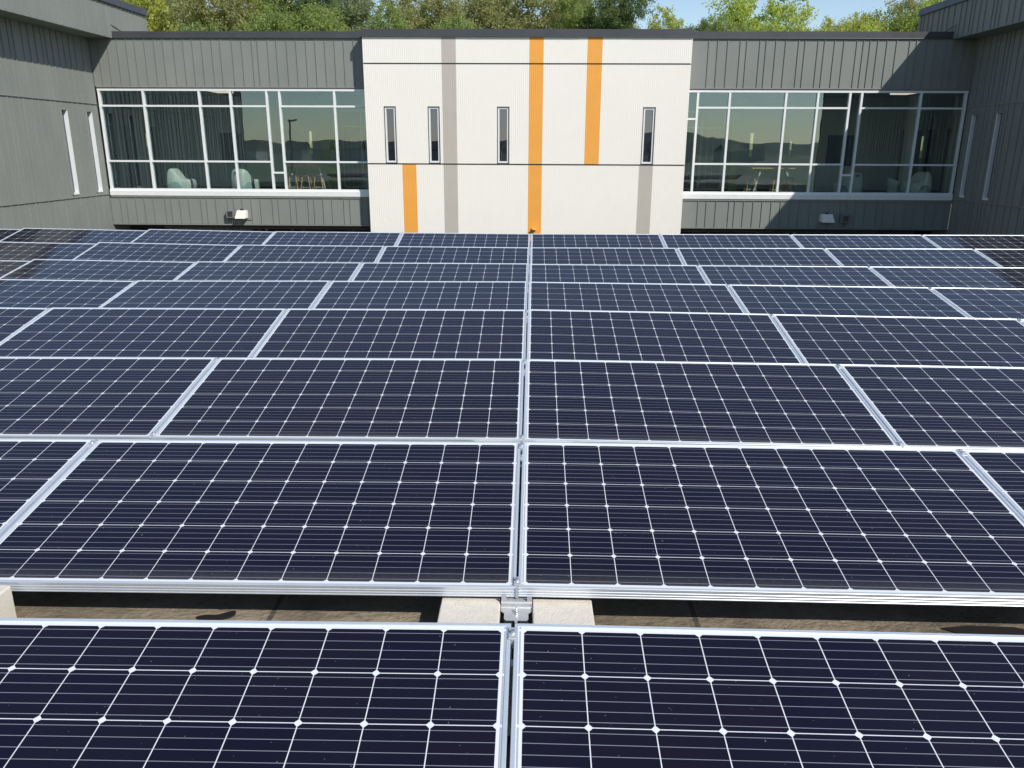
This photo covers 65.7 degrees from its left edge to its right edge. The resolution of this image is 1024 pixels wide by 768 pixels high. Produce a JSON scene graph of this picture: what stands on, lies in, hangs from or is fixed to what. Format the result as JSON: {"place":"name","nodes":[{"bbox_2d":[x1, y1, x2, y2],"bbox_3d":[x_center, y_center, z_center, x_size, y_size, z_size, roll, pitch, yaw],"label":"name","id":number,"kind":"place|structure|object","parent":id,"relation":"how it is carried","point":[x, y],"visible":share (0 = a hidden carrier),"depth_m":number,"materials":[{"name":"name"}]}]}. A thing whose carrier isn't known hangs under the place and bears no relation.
{"place":"outdoors","nodes":[
{"label":"outdoors","id":0,"kind":"place"},
{"bbox_2d":[12,352,1023,767],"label":"flat roof","id":1,"kind":"structure","parent":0,"point":[998,620],"depth_m":2.90,"materials":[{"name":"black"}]},
{"bbox_2d":[0,585,16,617],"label":"ballast block","id":2,"kind":"object","parent":1,"relation":"on","point":[7,608],"depth_m":2.73,"materials":[{"name":"concrete"}]},
{"bbox_2d":[88,441,96,447],"bbox_3d":[-1.940,0.735,3.031,0.200,0.340,1.524,0,26,2],"label":"panel mount","id":3,"kind":"object","parent":1,"relation":"on","point":[91,443],"visible":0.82,"depth_m":3.62,"materials":[{"name":"metal"}]},
{"bbox_2d":[0,438,95,536],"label":"solar panel","id":4,"kind":"object","parent":3,"relation":"on","point":[33,471],"visible":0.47,"depth_m":3.45,"materials":[{"name":"glass"}]},
{"bbox_2d":[0,439,520,596],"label":"solar panel","id":5,"kind":"object","parent":3,"relation":"on","point":[408,518],"visible":0.92,"depth_m":3.08,"materials":[{"name":"glass"}]},
{"bbox_2d":[150,358,218,439],"bbox_3d":[-1.902,0.324,4.458,0.200,0.340,1.523,0,27,2],"label":"panel mount","id":6,"kind":"object","parent":1,"relation":"on","point":[154,433],"visible":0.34,"depth_m":4.21,"materials":[{"name":"metal"}]},
{"bbox_2d":[0,357,217,440],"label":"solar panel","id":7,"kind":"object","parent":6,"relation":"on","point":[96,398],"visible":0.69,"depth_m":4.64,"materials":[{"name":"glass"}]},
{"bbox_2d":[152,357,523,441],"bbox_3d":[-0.913,0.079,4.620,1.955,0.041,1.001,0,27,2],"label":"solar panel","id":8,"kind":"object","parent":6,"relation":"on","point":[383,399],"visible":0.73,"depth_m":4.54,"materials":[{"name":"glass"}]},
{"bbox_2d":[437,597,500,622],"bbox_3d":[-0.147,0.841,2.583,0.205,0.090,0.400,1,17,2],"label":"ballast block","id":9,"kind":"object","parent":1,"relation":"on","point":[468,610],"depth_m":2.68,"materials":[{"name":"concrete"}]},
{"bbox_2d":[508,627,516,735],"bbox_3d":[-0.020,1.144,1.557,0.200,0.340,1.523,1,26,1],"label":"panel mount","id":10,"kind":"object","parent":1,"relation":"on","point":[512,635],"visible":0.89,"depth_m":2.19,"materials":[{"name":"metal"}]},
{"bbox_2d":[0,618,510,767],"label":"solar panel","id":11,"kind":"object","parent":10,"relation":"attached to","point":[115,693],"visible":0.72,"depth_m":1.98,"materials":[{"name":"glass"}]},
{"bbox_2d":[510,623,1023,767],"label":"solar panel","id":12,"kind":"object","parent":10,"relation":"attached to","point":[595,696],"visible":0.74,"depth_m":1.96,"materials":[{"name":"glass"}]},
{"bbox_2d":[501,443,531,738],"bbox_3d":[0.022,0.742,2.978,0.200,0.340,1.524,1,26,1],"label":"panel mount","id":13,"kind":"object","parent":1,"relation":"on","point":[516,608],"visible":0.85,"depth_m":2.71,"materials":[{"name":"metal"}]},
{"bbox_2d":[518,442,1023,606],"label":"solar panel","id":14,"kind":"object","parent":13,"relation":"on","point":[864,525],"visible":0.96,"depth_m":3.04,"materials":[{"name":"glass"}]},
{"bbox_2d":[532,599,594,624],"bbox_3d":[0.170,0.845,2.576,0.205,0.090,0.400,1,17,1],"label":"ballast block","id":15,"kind":"object","parent":1,"relation":"on","point":[565,611],"depth_m":2.68,"materials":[{"name":"concrete"}]},
{"bbox_2d":[837,365,903,447],"bbox_3d":[2.023,0.368,4.361,0.200,0.340,1.523,1,27,1],"label":"panel mount","id":16,"kind":"object","parent":1,"relation":"on","point":[900,443],"visible":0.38,"depth_m":4.12,"materials":[{"name":"metal"}]},
{"bbox_2d":[523,359,900,446],"bbox_3d":[1.050,0.102,4.572,1.955,0.042,1.001,1,27,1],"label":"solar panel","id":17,"kind":"object","parent":16,"relation":"on","point":[685,402],"visible":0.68,"depth_m":4.50,"materials":[{"name":"glass"}]},
{"bbox_2d":[838,364,1023,449],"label":"solar panel","id":18,"kind":"object","parent":16,"relation":"on","point":[957,407],"visible":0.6,"depth_m":4.54,"materials":[{"name":"glass"}]},
{"bbox_2d":[958,450,967,456],"bbox_3d":[1.986,0.772,2.932,0.200,0.340,1.524,1,26,1],"label":"panel mount","id":19,"kind":"object","parent":1,"relation":"on","point":[962,452],"visible":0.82,"depth_m":3.52,"materials":[{"name":"metal"}]},
{"bbox_2d":[959,449,1023,518],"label":"solar panel","id":20,"kind":"object","parent":19,"relation":"on","point":[1001,472],"visible":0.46,"depth_m":3.41,"materials":[{"name":"glass"}]},
{"bbox_3d":[4.067,-0.466,7.137,0.200,0.340,1.523,1,26,1],"label":"panel mount","id":21,"kind":"object","parent":1,"relation":"on","visible":0},
{"bbox_2d":[729,285,969,317],"bbox_3d":[3.094,-0.729,7.353,1.955,0.041,1.001,1,26,1],"label":"solar panel","id":22,"kind":"object","parent":21,"relation":"on","point":[852,300],"visible":0.57,"depth_m":7.41,"materials":[{"name":"glass"}]},
{"bbox_2d":[930,287,1023,318],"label":"solar panel","id":23,"kind":"object","parent":21,"relation":"on","point":[1007,303],"visible":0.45,"depth_m":7.42,"materials":[{"name":"glass"}]},
{"bbox_3d":[0.181,-0.922,8.656,0.200,0.340,1.523,1,26,1],"label":"panel mount","id":24,"kind":"object","parent":1,"relation":"on","visible":0},
{"bbox_2d":[351,262,528,280],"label":"solar panel","id":25,"kind":"object","parent":24,"relation":"attached to","point":[442,272],"visible":0.56,"depth_m":9.00,"materials":[{"name":"glass"}]},
{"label":"panel mount","id":26,"kind":"object","parent":1,"relation":"on","visible":0},
{"bbox_2d":[175,261,360,280],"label":"solar panel","id":27,"kind":"object","parent":26,"relation":"attached to","point":[279,271],"visible":0.53,"depth_m":9.04,"materials":[{"name":"glass"}]},
{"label":"panel mount","id":28,"kind":"object","parent":1,"relation":"on","visible":0},
{"bbox_2d":[0,259,194,280],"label":"solar panel","id":29,"kind":"object","parent":28,"relation":"on","point":[64,269],"visible":0.62,"depth_m":9.09,"materials":[{"name":"glass"}]},
{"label":"panel mount","id":30,"kind":"object","parent":1,"relation":"on","visible":0},
{"bbox_2d":[699,265,892,286],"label":"solar panel","id":31,"kind":"object","parent":30,"relation":"attached to","point":[802,275],"visible":0.56,"depth_m":8.90,"materials":[{"name":"glass"}]},
{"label":"panel mount","id":32,"kind":"object","parent":1,"relation":"on","visible":0},
{"bbox_2d":[376,246,529,262],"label":"solar panel","id":33,"kind":"object","parent":32,"relation":"on","point":[410,254],"visible":0.62,"depth_m":10.44,"materials":[{"name":"glass"}]},
{"bbox_2d":[530,247,683,264],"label":"solar panel","id":34,"kind":"object","parent":32,"relation":"on","point":[614,256],"visible":0.63,"depth_m":10.36,"materials":[{"name":"glass"}]},
{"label":"panel mount","id":35,"kind":"object","parent":1,"relation":"on","visible":0},
{"bbox_2d":[72,242,239,261],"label":"solar panel","id":36,"kind":"object","parent":35,"relation":"on","point":[120,251],"visible":0.56,"depth_m":10.50,"materials":[{"name":"glass"}]},
{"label":"panel mount","id":37,"kind":"object","parent":1,"relation":"on","visible":0},
{"bbox_2d":[0,242,94,260],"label":"solar panel","id":38,"kind":"object","parent":37,"relation":"on","point":[22,251],"visible":0.49,"depth_m":10.58,"materials":[{"name":"glass"}]},
{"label":"panel mount","id":39,"kind":"object","parent":1,"relation":"on","visible":0},
{"bbox_2d":[677,248,840,265],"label":"solar panel","id":40,"kind":"object","parent":39,"relation":"on","point":[764,256],"visible":0.56,"depth_m":10.30,"materials":[{"name":"glass"}]},
{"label":"panel mount","id":41,"kind":"object","parent":1,"relation":"on","visible":0},
{"bbox_2d":[824,248,999,266],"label":"solar panel","id":42,"kind":"object","parent":41,"relation":"on","point":[874,257],"visible":0.61,"depth_m":10.24,"materials":[{"name":"glass"}]},
{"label":"panel mount","id":43,"kind":"object","parent":1,"relation":"on","visible":0},
{"bbox_2d":[975,249,1023,267],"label":"solar panel","id":44,"kind":"object","parent":43,"relation":"on","point":[1007,257],"visible":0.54,"depth_m":10.27,"materials":[{"name":"glass"}]},
{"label":"panel mount","id":45,"kind":"object","parent":1,"relation":"on","visible":0},
{"bbox_2d":[396,233,529,246],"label":"solar panel","id":46,"kind":"object","parent":45,"relation":"attached to","point":[466,239],"visible":0.64,"depth_m":11.82,"materials":[{"name":"glass"}]},
{"bbox_2d":[531,234,665,247],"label":"solar panel","id":47,"kind":"object","parent":45,"relation":"on","point":[602,240],"visible":0.64,"depth_m":11.79,"materials":[{"name":"glass"}]},
{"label":"panel mount","id":48,"kind":"object","parent":1,"relation":"on","visible":0},
{"bbox_2d":[263,231,401,245],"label":"solar panel","id":49,"kind":"object","parent":48,"relation":"attached to","point":[338,238],"visible":0.6,"depth_m":11.89,"materials":[{"name":"glass"}]},
{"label":"panel mount","id":50,"kind":"object","parent":1,"relation":"on","visible":0},
{"bbox_2d":[130,229,272,244],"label":"solar panel","id":51,"kind":"object","parent":50,"relation":"on","point":[172,236],"visible":0.56,"depth_m":11.94,"materials":[{"name":"glass"}]},
{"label":"panel mount","id":52,"kind":"object","parent":1,"relation":"on","visible":0},
{"bbox_2d":[0,228,146,243],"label":"solar panel","id":53,"kind":"object","parent":52,"relation":"on","point":[55,235],"visible":0.59,"depth_m":11.99,"materials":[{"name":"glass"}]},
{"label":"panel mount","id":54,"kind":"object","parent":1,"relation":"on","visible":0},
{"bbox_2d":[661,234,801,247],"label":"solar panel","id":55,"kind":"object","parent":54,"relation":"on","point":[728,240],"visible":0.6,"depth_m":11.74,"materials":[{"name":"glass"}]},
{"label":"panel mount","id":56,"kind":"object","parent":1,"relation":"on","visible":0},
{"bbox_2d":[790,234,940,248],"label":"solar panel","id":57,"kind":"object","parent":56,"relation":"on","point":[870,241],"visible":0.55,"depth_m":11.69,"materials":[{"name":"glass"}]},
{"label":"panel mount","id":58,"kind":"object","parent":1,"relation":"on","visible":0},
{"bbox_2d":[924,235,1023,248],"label":"solar panel","id":59,"kind":"object","parent":58,"relation":"on","point":[978,241],"visible":0.56,"depth_m":11.67,"materials":[{"name":"glass"}]},
{"bbox_2d":[110,147,951,228],"bbox_3d":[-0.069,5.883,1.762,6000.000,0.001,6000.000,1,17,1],"label":"ground","id":60,"kind":"structure","parent":0,"point":[750,152],"depth_m":769.09,"materials":[{"name":"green plant"}]},
{"bbox_2d":[121,0,175,30],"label":"tree","id":61,"kind":"object","parent":60,"relation":"on","point":[151,14],"visible":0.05,"depth_m":62.89,"materials":[{"name":"green plant"}]},
{"bbox_2d":[141,0,217,30],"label":"tree","id":62,"kind":"object","parent":60,"relation":"on","point":[180,17],"visible":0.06,"depth_m":66.09,"materials":[{"name":"green plant"}]},
{"bbox_2d":[163,0,260,30],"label":"tree","id":63,"kind":"object","parent":60,"relation":"on","point":[227,14],"visible":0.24,"depth_m":62.12,"materials":[{"name":"green plant"}]},
{"bbox_2d":[239,6,309,30],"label":"tree","id":64,"kind":"object","parent":60,"relation":"on","point":[273,24],"visible":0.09,"depth_m":54.55,"materials":[{"name":"green plant"}]},
{"bbox_2d":[253,0,355,153],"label":"tree","id":65,"kind":"object","parent":60,"relation":"on","point":[295,4],"visible":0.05,"depth_m":59.46,"materials":[{"name":"green plant"}]},
{"bbox_2d":[260,0,350,30],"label":"tree","id":66,"kind":"object","parent":60,"relation":"on","point":[330,21],"visible":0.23,"depth_m":55.33,"materials":[{"name":"green plant"}]},
{"bbox_2d":[333,0,390,30],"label":"tree","id":67,"kind":"object","parent":60,"relation":"on","point":[358,8],"visible":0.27,"depth_m":68.72,"materials":[{"name":"green plant"}]},
{"bbox_2d":[358,0,411,28],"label":"tree","id":68,"kind":"object","parent":60,"relation":"on","point":[397,22],"visible":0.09,"depth_m":59.08,"materials":[{"name":"green plant"}]},
{"bbox_2d":[381,0,472,28],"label":"tree","id":69,"kind":"object","parent":60,"relation":"on","point":[438,7],"visible":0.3,"depth_m":62.77,"materials":[{"name":"green plant"}]},
{"bbox_2d":[0,0,1023,240],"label":"school building","id":70,"kind":"structure","parent":60,"relation":"on","point":[584,131],"depth_m":24.04,"materials":[{"name":"metal"}]},
{"bbox_2d":[59,108,79,194],"bbox_3d":[-12.893,-6.724,22.983,0.180,2.405,0.360,1,17,1],"label":"slit window","id":71,"kind":"structure","parent":70,"relation":"in","point":[63,111],"depth_m":23.02,"materials":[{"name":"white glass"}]},
{"bbox_2d":[85,110,102,192],"bbox_3d":[-12.857,-7.105,24.259,0.180,2.405,0.355,1,17,1],"label":"slit window","id":72,"kind":"structure","parent":70,"relation":"in","point":[88,113],"depth_m":24.30,"materials":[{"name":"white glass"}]},
{"bbox_2d":[102,125,137,185],"bbox_3d":[-14.915,-8.684,30.158,1.060,2.200,0.059,1,17,1],"label":"curtain","id":73,"kind":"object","parent":70,"relation":"in","point":[127,135],"depth_m":30.11,"materials":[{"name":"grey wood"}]},
{"bbox_2d":[167,168,196,187],"bbox_3d":[-10.927,-6.737,26.223,0.833,0.761,0.590,1,17,1],"label":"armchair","id":74,"kind":"object","parent":70,"relation":"on","point":[177,178],"visible":0.73,"depth_m":25.98,"materials":[{"name":"fabric"}]},
{"bbox_2d":[96,86,368,198],"bbox_3d":[-8.549,-7.489,24.661,8.355,3.303,0.172,1,17,1],"label":"ribbon window","id":75,"kind":"structure","parent":70,"relation":"in","point":[207,192],"depth_m":24.76,"materials":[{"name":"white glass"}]},
{"bbox_2d":[231,169,260,188],"bbox_3d":[-8.804,-6.726,26.215,0.590,0.761,0.833,9,19,28],"label":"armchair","id":76,"kind":"object","parent":70,"relation":"on","point":[247,181],"visible":0.62,"depth_m":25.92,"materials":[{"name":"fabric"}]},
{"bbox_2d":[165,226,370,231],"bbox_3d":[-7.896,-3.554,26.777,7.300,3.470,0.100,1,17,1],"label":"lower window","id":77,"kind":"structure","parent":70,"relation":"in","point":[222,228],"depth_m":26.27,"materials":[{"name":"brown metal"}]},
{"bbox_2d":[384,106,397,162],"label":"slit window","id":78,"kind":"structure","parent":70,"relation":"in","point":[389,111],"depth_m":24.06,"materials":[{"name":"white glass"}]},
{"bbox_2d":[428,106,440,162],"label":"slit window","id":79,"kind":"structure","parent":70,"relation":"in","point":[433,111],"depth_m":24.02,"materials":[{"name":"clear glass"}]},
{"bbox_2d":[497,107,508,163],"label":"slit window","id":80,"kind":"structure","parent":70,"relation":"in","point":[502,112],"depth_m":23.98,"materials":[{"name":"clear glass"}]},
{"bbox_2d":[641,107,655,163],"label":"slit window","id":81,"kind":"structure","parent":70,"relation":"in","point":[649,113],"depth_m":23.87,"materials":[{"name":"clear glass"}]},
{"bbox_2d":[680,229,913,234],"bbox_3d":[9.098,-3.352,26.360,7.900,3.470,0.100,1,17,1],"label":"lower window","id":82,"kind":"structure","parent":70,"relation":"in","point":[683,231],"depth_m":25.85,"materials":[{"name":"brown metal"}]},
{"bbox_2d":[682,88,968,201],"bbox_3d":[9.439,-7.275,24.220,8.345,3.303,0.172,1,17,1],"label":"ribbon window","id":83,"kind":"structure","parent":70,"relation":"in","point":[691,195],"depth_m":24.29,"materials":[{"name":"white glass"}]},
{"bbox_2d":[833,172,862,191],"bbox_3d":[10.923,-6.505,25.779,0.590,0.761,0.833,-5,18,-18],"label":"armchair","id":84,"kind":"object","parent":70,"relation":"on","point":[857,184],"visible":0.59,"depth_m":25.45,"materials":[{"name":"fabric"}]},
{"bbox_2d":[900,172,931,192],"bbox_3d":[13.305,-6.593,26.109,0.833,0.761,0.590,-5,18,-18],"label":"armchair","id":85,"kind":"object","parent":70,"relation":"on","point":[920,182],"visible":0.76,"depth_m":25.90,"materials":[{"name":"white fabric"}]},
{"bbox_2d":[959,113,979,197],"bbox_3d":[13.683,-6.789,23.605,0.180,2.405,0.360,1,17,1],"label":"slit window","id":86,"kind":"structure","parent":70,"relation":"in","point":[975,117],"depth_m":23.65,"materials":[{"name":"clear glass"}]},
{"bbox_2d":[982,111,1004,200],"bbox_3d":[13.647,-6.413,22.351,0.180,2.405,0.360,1,17,1],"label":"slit window","id":87,"kind":"structure","parent":70,"relation":"in","point":[1000,115],"depth_m":22.40,"materials":[{"name":"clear glass"}]},
{"bbox_2d":[464,0,561,28],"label":"tree","id":88,"kind":"object","parent":60,"relation":"on","point":[491,15],"visible":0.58,"depth_m":62.68,"materials":[{"name":"green plant"}]},
{"bbox_2d":[548,0,637,28],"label":"tree","id":89,"kind":"object","parent":60,"relation":"on","point":[570,18],"visible":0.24,"depth_m":58.24,"materials":[{"name":"green plant"}]},
{"bbox_2d":[576,0,658,28],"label":"tree","id":90,"kind":"object","parent":60,"relation":"on","point":[623,16],"visible":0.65,"depth_m":56.96,"materials":[{"name":"green plant"}]},
{"bbox_2d":[633,3,682,28],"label":"tree","id":91,"kind":"object","parent":60,"relation":"on","point":[669,19],"visible":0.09,"depth_m":61.73,"materials":[{"name":"green plant"}]},
{"bbox_2d":[692,10,752,30],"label":"tree","id":92,"kind":"object","parent":60,"relation":"on","point":[718,26],"visible":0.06,"depth_m":62.18,"materials":[{"name":"green plant"}]},
{"bbox_2d":[702,0,818,30],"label":"tree","id":93,"kind":"object","parent":60,"relation":"on","point":[742,10],"visible":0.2,"depth_m":66.88,"materials":[{"name":"green plant"}]},
{"bbox_2d":[838,10,890,30],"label":"tree","id":94,"kind":"object","parent":60,"relation":"on","point":[859,23],"visible":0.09,"depth_m":57.49,"materials":[{"name":"green plant"}]},
{"bbox_2d":[854,0,930,31],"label":"tree","id":95,"kind":"object","parent":60,"relation":"on","point":[900,21],"visible":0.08,"depth_m":61.37,"materials":[{"name":"green plant"}]},
{"bbox_2d":[145,0,941,149],"label":"sky","id":96,"kind":"structure","parent":0,"point":[691,11],"materials":[{"name":"blue"}]},
{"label":"panel mount","id":97,"kind":"object","parent":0,"visible":0},
{"bbox_2d":[529,264,707,283],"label":"solar panel","id":98,"kind":"object","parent":97,"relation":"attached to","point":[664,274],"visible":0.62,"depth_m":8.97,"materials":[{"name":"glass"}]},
{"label":"panel mount","id":99,"kind":"object","parent":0,"visible":0},
{"bbox_2d":[871,267,1023,288],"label":"solar panel","id":100,"kind":"object","parent":99,"relation":"attached to","point":[979,277],"visible":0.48,"depth_m":8.86,"materials":[{"name":"glass"}]},
{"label":"panel mount","id":101,"kind":"object","parent":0,"visible":0},
{"bbox_2d":[224,245,383,262],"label":"solar panel","id":102,"kind":"object","parent":101,"relation":"on","point":[293,253],"visible":0.63,"depth_m":10.47,"materials":[{"name":"glass"}]},
{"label":"panel mount","id":103,"kind":"object","parent":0,"visible":0},
{"bbox_2d":[252,308,526,358],"bbox_3d":[-0.870,-0.365,6.032,1.955,0.043,1.001,0,27,1],"label":"solar panel","id":104,"kind":"object","parent":103,"relation":"on","point":[394,333],"visible":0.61,"depth_m":6.02,"materials":[{"name":"glass"}]},
{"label":"panel mount","id":105,"kind":"object","parent":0,"visible":0},
{"bbox_2d":[0,307,46,342],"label":"solar panel","id":106,"kind":"object","parent":105,"relation":"on","point":[13,320],"visible":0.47,"depth_m":6.36,"materials":[{"name":"glass"}]},
{"bbox_2d":[0,307,286,357],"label":"solar panel","id":107,"kind":"object","parent":105,"relation":"on","point":[139,332],"visible":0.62,"depth_m":6.07,"materials":[{"name":"glass"}]},
{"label":"panel mount","id":108,"kind":"object","parent":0,"visible":0},
{"bbox_2d":[527,309,802,362],"bbox_3d":[1.093,-0.340,5.984,1.955,0.042,1.001,1,27,1],"label":"solar panel","id":109,"kind":"object","parent":108,"relation":"on","point":[649,336],"visible":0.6,"depth_m":5.97,"materials":[{"name":"glass"}]},
{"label":"panel mount","id":110,"kind":"object","parent":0,"visible":0},
{"bbox_2d":[771,314,1023,366],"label":"solar panel","id":111,"kind":"object","parent":110,"relation":"on","point":[886,340],"visible":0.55,"depth_m":5.97,"materials":[{"name":"glass"}]},
{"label":"panel mount","id":112,"kind":"object","parent":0,"visible":0},
{"bbox_2d":[313,281,527,309],"bbox_3d":[-0.834,-0.788,7.446,1.955,0.043,1.001,0,26,1],"label":"solar panel","id":113,"kind":"object","parent":112,"relation":"on","point":[512,295],"visible":0.61,"depth_m":7.51,"materials":[{"name":"glass"}]},
{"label":"panel mount","id":114,"kind":"object","parent":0,"visible":0},
{"bbox_2d":[0,279,133,307],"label":"solar panel","id":115,"kind":"object","parent":114,"relation":"on","point":[30,293],"visible":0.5,"depth_m":7.66,"materials":[{"name":"glass"}]},
{"bbox_2d":[99,280,329,308],"bbox_3d":[-2.799,-0.801,7.497,1.955,0.041,1.001,0,26,2],"label":"solar panel","id":116,"kind":"object","parent":114,"relation":"on","point":[209,294],"visible":0.61,"depth_m":7.56,"materials":[{"name":"glass"}]},
{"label":"panel mount","id":117,"kind":"object","parent":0,"visible":0},
{"bbox_2d":[528,282,745,312],"bbox_3d":[1.129,-0.763,7.398,1.955,0.042,1.001,1,26,1],"label":"solar panel","id":118,"kind":"object","parent":117,"relation":"on","point":[703,298],"visible":0.69,"depth_m":7.47,"materials":[{"name":"glass"}]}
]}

